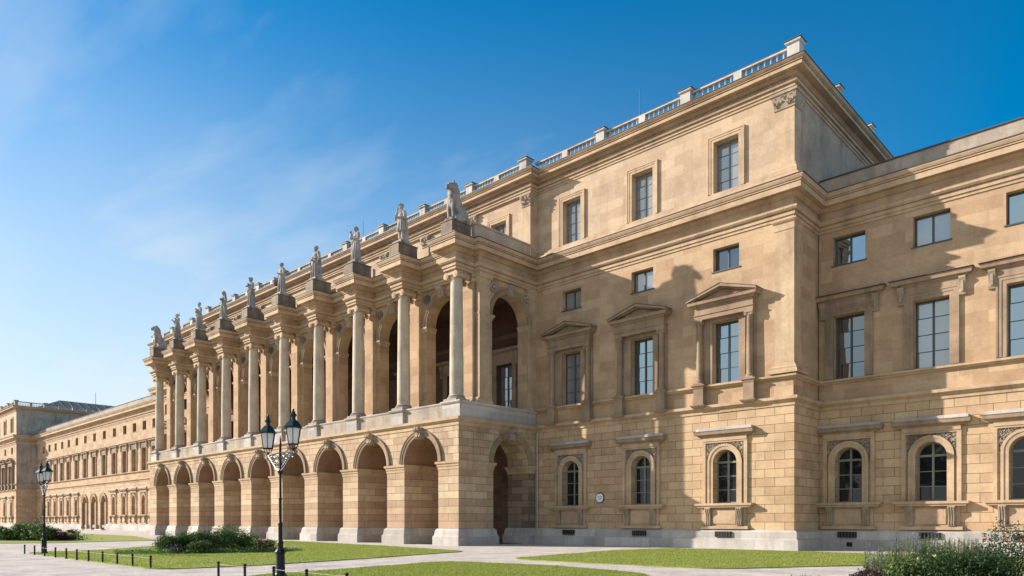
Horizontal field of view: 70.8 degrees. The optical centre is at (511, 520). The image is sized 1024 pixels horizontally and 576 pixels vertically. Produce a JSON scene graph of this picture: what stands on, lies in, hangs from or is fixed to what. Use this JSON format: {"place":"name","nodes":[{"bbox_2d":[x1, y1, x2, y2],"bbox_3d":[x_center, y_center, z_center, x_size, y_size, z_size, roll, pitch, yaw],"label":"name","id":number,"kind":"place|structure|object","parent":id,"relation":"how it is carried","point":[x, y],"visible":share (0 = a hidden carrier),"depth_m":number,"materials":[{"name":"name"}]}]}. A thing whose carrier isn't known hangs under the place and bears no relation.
{"place":"outdoors","nodes":[
{"label":"outdoors","id":0,"kind":"place"},
{"bbox_2d":[0,532,154,543],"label":"lawn","id":1,"kind":"structure","parent":0,"point":[105,538],"depth_m":57.76,"materials":[{"name":"green plant"}]},
{"bbox_2d":[0,525,13,539],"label":"shrub","id":2,"kind":"object","parent":1,"relation":"on","point":[4,533],"visible":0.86,"depth_m":57.87,"materials":[{"name":"green plant"}]},
{"bbox_2d":[6,522,34,539],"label":"shrub","id":3,"kind":"object","parent":1,"relation":"on","point":[14,528],"visible":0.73,"depth_m":57.76,"materials":[{"name":"green plant"}]},
{"bbox_2d":[14,519,54,540],"bbox_3d":[-37.532,0.732,57.420,2.866,1.811,2.757,0,0,3],"label":"shrub","id":4,"kind":"object","parent":1,"relation":"on","point":[38,532],"visible":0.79,"depth_m":56.85,"materials":[{"name":"green plant"}]},
{"bbox_2d":[0,534,101,540],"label":"ground cover","id":5,"kind":"object","parent":1,"relation":"on","point":[53,537],"visible":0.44,"depth_m":58.23,"materials":[{"name":"green plant"}]},
{"bbox_2d":[45,526,61,539],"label":"shrub","id":6,"kind":"object","parent":1,"relation":"on","point":[57,530],"visible":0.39,"depth_m":58.06,"materials":[{"name":"green plant"}]},
{"bbox_2d":[52,531,75,539],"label":"flowering bush","id":7,"kind":"object","parent":1,"relation":"on","point":[65,536],"visible":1,"depth_m":57.64,"materials":[{"name":"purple plant"}]},
{"bbox_2d":[64,529,80,537],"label":"shrub","id":8,"kind":"object","parent":1,"relation":"on","point":[71,531],"visible":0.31,"depth_m":59.45,"materials":[{"name":"green plant"}]},
{"bbox_2d":[29,540,461,568],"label":"lawn","id":9,"kind":"structure","parent":0,"point":[248,564],"depth_m":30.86,"materials":[{"name":"green plant"}]},
{"bbox_2d":[35,461,52,553],"bbox_3d":[-22.567,-0.627,34.755,0.504,4.455,1.984,0,0,-42],"label":"street lamp","id":10,"kind":"object","parent":9,"relation":"on","point":[43,475],"visible":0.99,"depth_m":34.70,"materials":[{"name":"black metal"}]},
{"bbox_2d":[151,533,186,551],"bbox_3d":[-16.800,1.077,35.493,1.455,1.120,1.645,0,0,44],"label":"shrub","id":11,"kind":"object","parent":9,"relation":"on","point":[165,540],"visible":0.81,"depth_m":35.15,"materials":[{"name":"green plant"}]},
{"bbox_2d":[162,544,184,552],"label":"flowering bush","id":12,"kind":"object","parent":9,"relation":"on","point":[173,547],"visible":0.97,"depth_m":34.66,"materials":[{"name":"purple plant"}]},
{"bbox_2d":[172,530,198,551],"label":"shrub","id":13,"kind":"object","parent":9,"relation":"on","point":[184,535],"visible":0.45,"depth_m":35.81,"materials":[{"name":"green plant"}]},
{"bbox_2d":[183,539,212,552],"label":"shrub","id":14,"kind":"object","parent":9,"relation":"on","point":[205,545],"visible":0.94,"depth_m":34.89,"materials":[{"name":"green plant"}]},
{"bbox_2d":[185,529,218,551],"bbox_3d":[-15.456,1.004,36.073,1.472,1.266,1.423,0,0,-10],"label":"shrub","id":15,"kind":"object","parent":9,"relation":"on","point":[201,536],"visible":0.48,"depth_m":35.87,"materials":[{"name":"green plant"}]},
{"bbox_2d":[113,546,301,553],"bbox_3d":[-15.156,1.394,36.466,8.837,0.449,4.036,0,0,-23],"label":"ground cover","id":16,"kind":"object","parent":9,"relation":"on","point":[140,551],"visible":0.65,"depth_m":35.14,"materials":[{"name":"green plant"}]},
{"bbox_2d":[119,546,300,550],"bbox_3d":[-15.102,1.370,36.485,8.467,0.140,3.940,0,0,-31],"label":"bed blossom","id":17,"kind":"object","parent":16,"relation":"on","point":[197,549],"visible":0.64,"depth_m":35.11,"materials":[{"name":"white plant"}]},
{"bbox_2d":[206,524,238,550],"bbox_3d":[-14.835,0.886,36.630,1.865,1.499,1.800,0,0,-9],"label":"shrub","id":18,"kind":"object","parent":9,"relation":"on","point":[223,535],"visible":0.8,"depth_m":36.31,"materials":[{"name":"green plant"}]},
{"bbox_2d":[222,528,261,550],"bbox_3d":[-13.858,0.989,36.994,1.747,1.295,2.047,0,0,44],"label":"shrub","id":19,"kind":"object","parent":9,"relation":"on","point":[241,539],"visible":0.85,"depth_m":36.78,"materials":[{"name":"green plant"}]},
{"bbox_2d":[248,537,276,549],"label":"flowering bush","id":20,"kind":"object","parent":9,"relation":"on","point":[267,543],"visible":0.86,"depth_m":37.09,"materials":[{"name":"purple plant"}]},
{"bbox_2d":[249,561,648,575],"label":"lawn","id":21,"kind":"structure","parent":0,"point":[462,562],"depth_m":22.10,"materials":[{"name":"green plant"}]},
{"bbox_2d":[259,408,301,575],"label":"street lamp","id":22,"kind":"object","parent":21,"relation":"on","point":[292,426],"visible":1,"depth_m":20.17,"materials":[{"name":"black metal"}]},
{"bbox_2d":[0,525,1023,575],"bbox_3d":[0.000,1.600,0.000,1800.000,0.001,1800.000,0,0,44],"label":"ground","id":23,"kind":"structure","parent":0,"point":[15,560],"depth_m":27.76,"materials":[{"name":"grey gravel"}]},
{"bbox_2d":[0,398,113,527],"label":"palace pavilion","id":24,"kind":"structure","parent":23,"relation":"on","point":[21,426],"depth_m":156.09,"materials":[{"name":"stone"}]},
{"bbox_2d":[0,460,6,490],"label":"window","id":25,"kind":"structure","parent":24,"relation":"in","point":[3,464],"depth_m":159.96,"materials":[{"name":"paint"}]},
{"bbox_2d":[1,496,6,522],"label":"window","id":26,"kind":"structure","parent":24,"relation":"in","point":[3,498],"depth_m":159.80,"materials":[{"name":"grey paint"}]},
{"bbox_2d":[5,458,14,490],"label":"window","id":27,"kind":"structure","parent":24,"relation":"in","point":[10,462],"depth_m":155.78,"materials":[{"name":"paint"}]},
{"bbox_2d":[7,496,13,522],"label":"window","id":28,"kind":"structure","parent":24,"relation":"in","point":[10,517],"depth_m":156.23,"materials":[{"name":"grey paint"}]},
{"bbox_2d":[34,394,155,530],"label":"palace wing","id":29,"kind":"structure","parent":23,"relation":"on","point":[98,465],"depth_m":127.33,"materials":[{"name":"beige stone"}]},
{"bbox_2d":[39,495,42,522],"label":"window","id":30,"kind":"structure","parent":29,"relation":"in","point":[41,517],"depth_m":153.36,"materials":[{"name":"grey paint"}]},
{"bbox_2d":[39,460,45,482],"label":"window","id":31,"kind":"structure","parent":29,"relation":"in","point":[43,462],"depth_m":152.26,"materials":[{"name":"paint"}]},
{"bbox_2d":[45,495,50,522],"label":"window","id":32,"kind":"structure","parent":29,"relation":"in","point":[48,519],"depth_m":149.46,"materials":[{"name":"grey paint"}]},
{"bbox_2d":[45,459,51,482],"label":"window","id":33,"kind":"structure","parent":29,"relation":"in","point":[49,460],"depth_m":148.95,"materials":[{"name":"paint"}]},
{"bbox_2d":[50,494,57,522],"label":"window","id":34,"kind":"structure","parent":29,"relation":"in","point":[54,518],"depth_m":146.68,"materials":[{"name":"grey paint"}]},
{"bbox_2d":[51,458,57,481],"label":"window","id":35,"kind":"structure","parent":29,"relation":"in","point":[55,461],"depth_m":147.07,"materials":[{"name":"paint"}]},
{"bbox_2d":[57,494,63,522],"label":"window","id":36,"kind":"structure","parent":29,"relation":"in","point":[61,497],"depth_m":143.32,"materials":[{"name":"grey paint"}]},
{"bbox_2d":[57,456,63,480],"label":"window","id":37,"kind":"structure","parent":29,"relation":"in","point":[61,459],"depth_m":143.74,"materials":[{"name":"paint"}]},
{"bbox_2d":[63,493,70,522],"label":"window","id":38,"kind":"structure","parent":29,"relation":"in","point":[68,495],"depth_m":140.23,"materials":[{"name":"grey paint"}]},
{"bbox_2d":[64,455,71,479],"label":"window","id":39,"kind":"structure","parent":29,"relation":"in","point":[68,457],"depth_m":140.89,"materials":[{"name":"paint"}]},
{"bbox_2d":[71,492,78,522],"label":"window","id":40,"kind":"structure","parent":29,"relation":"in","point":[76,495],"depth_m":136.59,"materials":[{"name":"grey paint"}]},
{"bbox_2d":[71,453,79,478],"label":"window","id":41,"kind":"structure","parent":29,"relation":"in","point":[75,456],"depth_m":137.05,"materials":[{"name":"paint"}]},
{"bbox_2d":[80,451,88,477],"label":"window","id":42,"kind":"structure","parent":29,"relation":"in","point":[84,455],"depth_m":133.42,"materials":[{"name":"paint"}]},
{"bbox_2d":[89,449,97,476],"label":"window","id":43,"kind":"structure","parent":29,"relation":"in","point":[93,453],"depth_m":129.89,"materials":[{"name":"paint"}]},
{"bbox_2d":[99,447,107,475],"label":"window","id":44,"kind":"structure","parent":29,"relation":"in","point":[103,451],"depth_m":126.21,"materials":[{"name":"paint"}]},
{"bbox_2d":[108,489,117,523],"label":"window","id":45,"kind":"structure","parent":29,"relation":"in","point":[113,492],"depth_m":122.66,"materials":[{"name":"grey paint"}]},
{"bbox_2d":[108,445,117,473],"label":"window","id":46,"kind":"structure","parent":29,"relation":"in","point":[113,449],"depth_m":123.52,"materials":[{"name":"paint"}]},
{"bbox_2d":[118,488,127,523],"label":"window","id":47,"kind":"structure","parent":29,"relation":"in","point":[123,518],"depth_m":119.19,"materials":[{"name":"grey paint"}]},
{"bbox_2d":[118,443,128,472],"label":"window","id":48,"kind":"structure","parent":29,"relation":"in","point":[123,447],"depth_m":119.69,"materials":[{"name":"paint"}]},
{"bbox_2d":[127,487,137,523],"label":"window","id":49,"kind":"structure","parent":29,"relation":"in","point":[133,490],"depth_m":116.20,"materials":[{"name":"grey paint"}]},
{"bbox_2d":[128,441,138,471],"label":"window","id":50,"kind":"structure","parent":29,"relation":"in","point":[133,445],"depth_m":117.06,"materials":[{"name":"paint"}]},
{"bbox_2d":[137,486,147,523],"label":"window","id":51,"kind":"structure","parent":29,"relation":"in","point":[143,490],"depth_m":113.21,"materials":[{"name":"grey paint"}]},
{"bbox_2d":[138,439,147,469],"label":"window","id":52,"kind":"structure","parent":29,"relation":"in","point":[143,443],"depth_m":114.07,"materials":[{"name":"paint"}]},
{"bbox_2d":[147,437,154,461],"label":"window","id":53,"kind":"structure","parent":29,"relation":"in","point":[151,441],"depth_m":111.29,"materials":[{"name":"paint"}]},
{"bbox_2d":[131,554,133,565],"bbox_3d":[-13.255,1.400,25.175,0.096,0.500,0.096,0,0,44],"label":"bollard","id":54,"kind":"object","parent":23,"relation":"on","point":[132,560],"visible":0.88,"depth_m":25.15,"materials":[{"name":"black metal"}]},
{"bbox_2d":[149,555,151,567],"bbox_3d":[-12.058,1.400,24.039,0.096,0.500,0.096,0,0,44],"label":"bollard","id":55,"kind":"object","parent":23,"relation":"on","point":[150,560],"visible":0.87,"depth_m":24.01,"materials":[{"name":"black metal"}]},
{"bbox_2d":[217,561,219,575],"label":"bollard","id":56,"kind":"object","parent":23,"relation":"on","point":[218,568],"visible":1,"depth_m":20.50,"materials":[{"name":"black metal"}]},
{"bbox_2d":[220,564,340,575],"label":"barrier rope","id":57,"kind":"object","parent":56,"relation":"attached to","point":[284,570],"visible":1,"depth_m":17.98,"materials":[{"name":"fabric"}]},
{"bbox_2d":[243,564,246,575],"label":"bollard","id":58,"kind":"object","parent":23,"relation":"on","point":[244,570],"visible":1,"depth_m":19.40,"materials":[{"name":"black metal"}]},
{"bbox_2d":[142,34,898,550],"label":"palace","id":59,"kind":"structure","parent":23,"relation":"on","point":[626,322],"depth_m":47.93,"materials":[{"name":"stone"}]},
{"bbox_2d":[151,325,166,348],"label":"lion statue","id":60,"kind":"object","parent":59,"relation":"on","point":[159,341],"visible":0.92,"depth_m":81.71,"materials":[{"name":"stone"}]},
{"bbox_2d":[164,421,166,448],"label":"window","id":61,"kind":"structure","parent":59,"relation":"in","point":[165,422],"depth_m":97.28,"materials":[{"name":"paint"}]},
{"bbox_2d":[172,313,182,339],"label":"statue","id":62,"kind":"object","parent":59,"relation":"on","point":[177,331],"visible":0.97,"depth_m":77.79,"materials":[{"name":"stone"}]},
{"bbox_2d":[184,417,186,446],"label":"window","id":63,"kind":"structure","parent":59,"relation":"in","point":[185,419],"depth_m":92.62,"materials":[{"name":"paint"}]},
{"bbox_2d":[193,302,205,330],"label":"statue","id":64,"kind":"object","parent":59,"relation":"on","point":[199,320],"visible":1,"depth_m":73.93,"materials":[{"name":"stone"}]},
{"bbox_2d":[218,291,229,319],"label":"statue","id":65,"kind":"object","parent":59,"relation":"on","point":[223,308],"visible":0.93,"depth_m":70.07,"materials":[{"name":"stone"}]},
{"bbox_2d":[231,410,232,437],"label":"window","id":66,"kind":"structure","parent":59,"relation":"in","point":[231,410],"depth_m":85.51,"materials":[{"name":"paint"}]},
{"bbox_2d":[244,277,257,308],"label":"statue","id":67,"kind":"object","parent":59,"relation":"on","point":[250,296],"visible":0.94,"depth_m":66.20,"materials":[{"name":"stone"}]},
{"bbox_2d":[274,263,288,295],"bbox_3d":[-20.055,-21.007,62.630,1.108,2.894,0.926,0,0,44],"label":"statue","id":68,"kind":"object","parent":59,"relation":"on","point":[279,282],"visible":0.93,"depth_m":62.39,"materials":[{"name":"stone"}]},
{"bbox_2d":[310,246,323,280],"bbox_3d":[-15.956,-21.007,58.771,1.042,2.894,0.874,0,0,44],"label":"statue","id":69,"kind":"object","parent":59,"relation":"on","point":[316,273],"visible":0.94,"depth_m":58.55,"materials":[{"name":"stone"}]},
{"bbox_2d":[331,284,338,292],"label":"window","id":70,"kind":"structure","parent":59,"relation":"in","point":[332,286],"depth_m":68.63,"materials":[{"name":"beige stone"}]},
{"bbox_2d":[349,226,363,263],"bbox_3d":[-11.925,-21.007,54.883,1.015,2.894,0.958,0,0,44],"label":"statue","id":71,"kind":"object","parent":59,"relation":"on","point":[354,238],"visible":0.92,"depth_m":54.63,"materials":[{"name":"stone"}]},
{"bbox_2d":[393,203,410,244],"bbox_3d":[-7.877,-21.012,51.058,1.109,2.904,0.926,0,0,44],"label":"statue","id":72,"kind":"object","parent":59,"relation":"on","point":[402,226],"visible":0.89,"depth_m":50.87,"materials":[{"name":"stone"}]},
{"bbox_2d":[436,359,449,399],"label":"window","id":73,"kind":"structure","parent":59,"relation":"in","point":[444,366],"depth_m":58.40,"materials":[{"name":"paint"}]},
{"bbox_2d":[444,180,468,223],"bbox_3d":[-3.640,-20.858,47.276,1.178,2.638,1.732,0,0,44],"label":"lion statue","id":74,"kind":"object","parent":59,"relation":"on","point":[455,206],"visible":0.81,"depth_m":46.96,"materials":[{"name":"stone"}]},
{"bbox_2d":[487,213,509,235],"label":"window","id":75,"kind":"structure","parent":59,"relation":"in","point":[505,228],"depth_m":53.46,"materials":[{"name":"beige stone"}]},
{"bbox_2d":[492,344,517,407],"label":"window","id":76,"kind":"structure","parent":59,"relation":"in","point":[507,354],"depth_m":54.17,"materials":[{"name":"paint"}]},
{"bbox_2d":[540,321,596,425],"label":"window","id":77,"kind":"structure","parent":59,"relation":"in","point":[565,337],"depth_m":49.59,"materials":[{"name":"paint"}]},
{"bbox_2d":[546,440,591,527],"bbox_3d":[4.053,-2.480,49.444,3.720,5.880,0.910,0,0,44],"label":"window","id":78,"kind":"structure","parent":59,"relation":"in","point":[572,515],"depth_m":49.59,"materials":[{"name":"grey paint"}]},
{"bbox_2d":[561,289,581,312],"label":"window","id":79,"kind":"structure","parent":59,"relation":"in","point":[573,299],"depth_m":49.82,"materials":[{"name":"glass"}]},
{"bbox_2d":[558,188,584,246],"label":"window","id":80,"kind":"structure","parent":59,"relation":"in","point":[576,209],"depth_m":49.95,"materials":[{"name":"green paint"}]},
{"bbox_2d":[596,493,603,502],"bbox_3d":[5.816,-1.530,47.669,0.670,0.670,0.075,0,0,44],"label":"wall plaque","id":81,"kind":"object","parent":59,"relation":"attached to","point":[599,498],"depth_m":47.62,"materials":[{"name":"white metal"}]},
{"bbox_2d":[607,303,671,417],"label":"window","id":82,"kind":"structure","parent":59,"relation":"in","point":[638,320],"depth_m":45.62,"materials":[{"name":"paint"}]},
{"bbox_2d":[614,433,666,527],"bbox_3d":[8.185,-2.480,45.517,3.720,5.880,0.910,0,0,44],"label":"window","id":83,"kind":"structure","parent":59,"relation":"in","point":[645,511],"depth_m":45.64,"materials":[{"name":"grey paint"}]},
{"bbox_2d":[630,269,653,294],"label":"window","id":84,"kind":"structure","parent":59,"relation":"in","point":[643,281],"depth_m":45.85,"materials":[{"name":"glass"}]},
{"bbox_2d":[626,159,657,222],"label":"window","id":85,"kind":"structure","parent":59,"relation":"in","point":[646,184],"depth_m":45.90,"materials":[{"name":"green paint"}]},
{"bbox_2d":[685,282,762,408],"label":"window","id":86,"kind":"structure","parent":59,"relation":"in","point":[735,340],"depth_m":41.71,"materials":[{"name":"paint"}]},
{"bbox_2d":[693,424,755,528],"bbox_3d":[12.317,-2.480,41.591,3.720,5.880,0.910,0,0,44],"label":"window","id":87,"kind":"structure","parent":59,"relation":"in","point":[729,512],"depth_m":41.68,"materials":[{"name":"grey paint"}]},
{"bbox_2d":[711,245,739,273],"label":"window","id":88,"kind":"structure","parent":59,"relation":"in","point":[727,258],"depth_m":41.88,"materials":[{"name":"glass"}]},
{"bbox_2d":[707,124,744,195],"bbox_3d":[12.514,-20.800,41.798,2.280,3.360,0.600,0,0,44],"label":"window","id":89,"kind":"structure","parent":59,"relation":"in","point":[731,154],"depth_m":41.97,"materials":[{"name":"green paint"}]},
{"bbox_2d":[815,116,1023,553],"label":"palace wing","id":90,"kind":"structure","parent":23,"relation":"on","point":[920,303],"depth_m":37.73,"materials":[{"name":"beige stone"}]},
{"bbox_2d":[831,232,866,267],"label":"window","id":91,"kind":"structure","parent":90,"relation":"in","point":[850,249],"depth_m":40.55,"materials":[{"name":"glass"}]},
{"bbox_2d":[816,421,884,528],"bbox_3d":[18.816,-2.480,40.272,3.720,5.880,0.910,0,0,44],"label":"window","id":92,"kind":"structure","parent":90,"relation":"in","point":[853,509],"depth_m":40.34,"materials":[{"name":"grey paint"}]},
{"bbox_2d":[815,283,885,380],"bbox_3d":[18.854,-10.390,40.312,3.900,4.740,0.920,0,0,44],"label":"window","id":93,"kind":"structure","parent":90,"relation":"in","point":[854,333],"depth_m":40.52,"materials":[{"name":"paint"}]},
{"bbox_2d":[890,413,971,529],"bbox_3d":[21.788,-2.480,37.447,3.720,5.880,0.910,0,0,44],"label":"window","id":94,"kind":"structure","parent":90,"relation":"in","point":[936,507],"depth_m":37.51,"materials":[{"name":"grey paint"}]},
{"bbox_2d":[888,264,974,369],"bbox_3d":[21.826,-10.390,37.487,3.900,4.740,0.920,0,0,44],"label":"window","id":95,"kind":"structure","parent":90,"relation":"in","point":[938,320],"depth_m":37.68,"materials":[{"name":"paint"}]},
{"bbox_2d":[911,210,951,248],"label":"window","id":96,"kind":"structure","parent":90,"relation":"in","point":[935,228],"depth_m":37.73,"materials":[{"name":"glass"}]},
{"bbox_2d":[978,254,1023,357],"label":"window","id":97,"kind":"structure","parent":90,"relation":"in","point":[1002,272],"depth_m":35.29,"materials":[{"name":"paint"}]},
{"bbox_2d":[980,408,1023,530],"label":"window","id":98,"kind":"structure","parent":90,"relation":"in","point":[1008,424],"depth_m":35.16,"materials":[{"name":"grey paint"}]},
{"bbox_2d":[1004,191,1023,226],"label":"window","id":99,"kind":"structure","parent":90,"relation":"in","point":[1015,202],"depth_m":35.28,"materials":[{"name":"glass"}]},
{"bbox_2d":[0,0,1023,406],"label":"sky","id":100,"kind":"structure","parent":0,"point":[158,158],"materials":[{"name":"blue"}]},
{"bbox_2d":[515,548,1023,571],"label":"lawn","id":101,"kind":"structure","parent":0,"point":[683,565],"depth_m":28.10,"materials":[{"name":"green plant"}]},
{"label":"flower bed soil","id":102,"kind":"structure","parent":0,"visible":0},
{"bbox_2d":[849,566,885,575],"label":"shrub","id":103,"kind":"object","parent":102,"relation":"on","point":[867,572],"visible":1,"depth_m":15.26,"materials":[{"name":"purple plant"}]},
{"bbox_2d":[859,542,909,575],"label":"flowering plant","id":104,"kind":"object","parent":102,"relation":"on","point":[880,561],"visible":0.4,"depth_m":16.02,"materials":[{"name":"green plant"}]},
{"bbox_2d":[880,552,932,575],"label":"shrub","id":105,"kind":"object","parent":102,"relation":"on","point":[903,567],"visible":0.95,"depth_m":14.92,"materials":[{"name":"green plant"}]},
{"bbox_2d":[888,532,943,568],"bbox_3d":[8.900,0.914,15.839,1.158,1.334,1.259,0,0,44],"label":"flowering plant","id":106,"kind":"object","parent":102,"relation":"on","point":[909,546],"visible":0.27,"depth_m":15.79,"materials":[{"name":"green plant"}]},
{"bbox_2d":[911,537,991,575],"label":"flowering plant","id":107,"kind":"object","parent":102,"relation":"on","point":[938,548],"visible":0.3,"depth_m":15.27,"materials":[{"name":"green plant"}]},
{"bbox_2d":[916,547,990,575],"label":"shrub","id":108,"kind":"object","parent":102,"relation":"on","point":[936,566],"visible":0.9,"depth_m":14.29,"materials":[{"name":"green plant"}]},
{"bbox_2d":[946,538,1007,573],"bbox_3d":[9.835,0.963,15.331,1.241,1.236,1.264,0,0,-19],"label":"flowering plant","id":109,"kind":"object","parent":102,"relation":"on","point":[974,542],"visible":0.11,"depth_m":15.26,"materials":[{"name":"green plant"}]},
{"bbox_2d":[947,540,1022,575],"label":"shrub","id":110,"kind":"object","parent":102,"relation":"on","point":[991,566],"visible":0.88,"depth_m":13.98,"materials":[{"name":"green plant"}]},
{"bbox_2d":[974,517,1023,575],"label":"rose bush","id":111,"kind":"object","parent":102,"relation":"on","point":[1011,546],"visible":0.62,"depth_m":14.47,"materials":[{"name":"green plant"}]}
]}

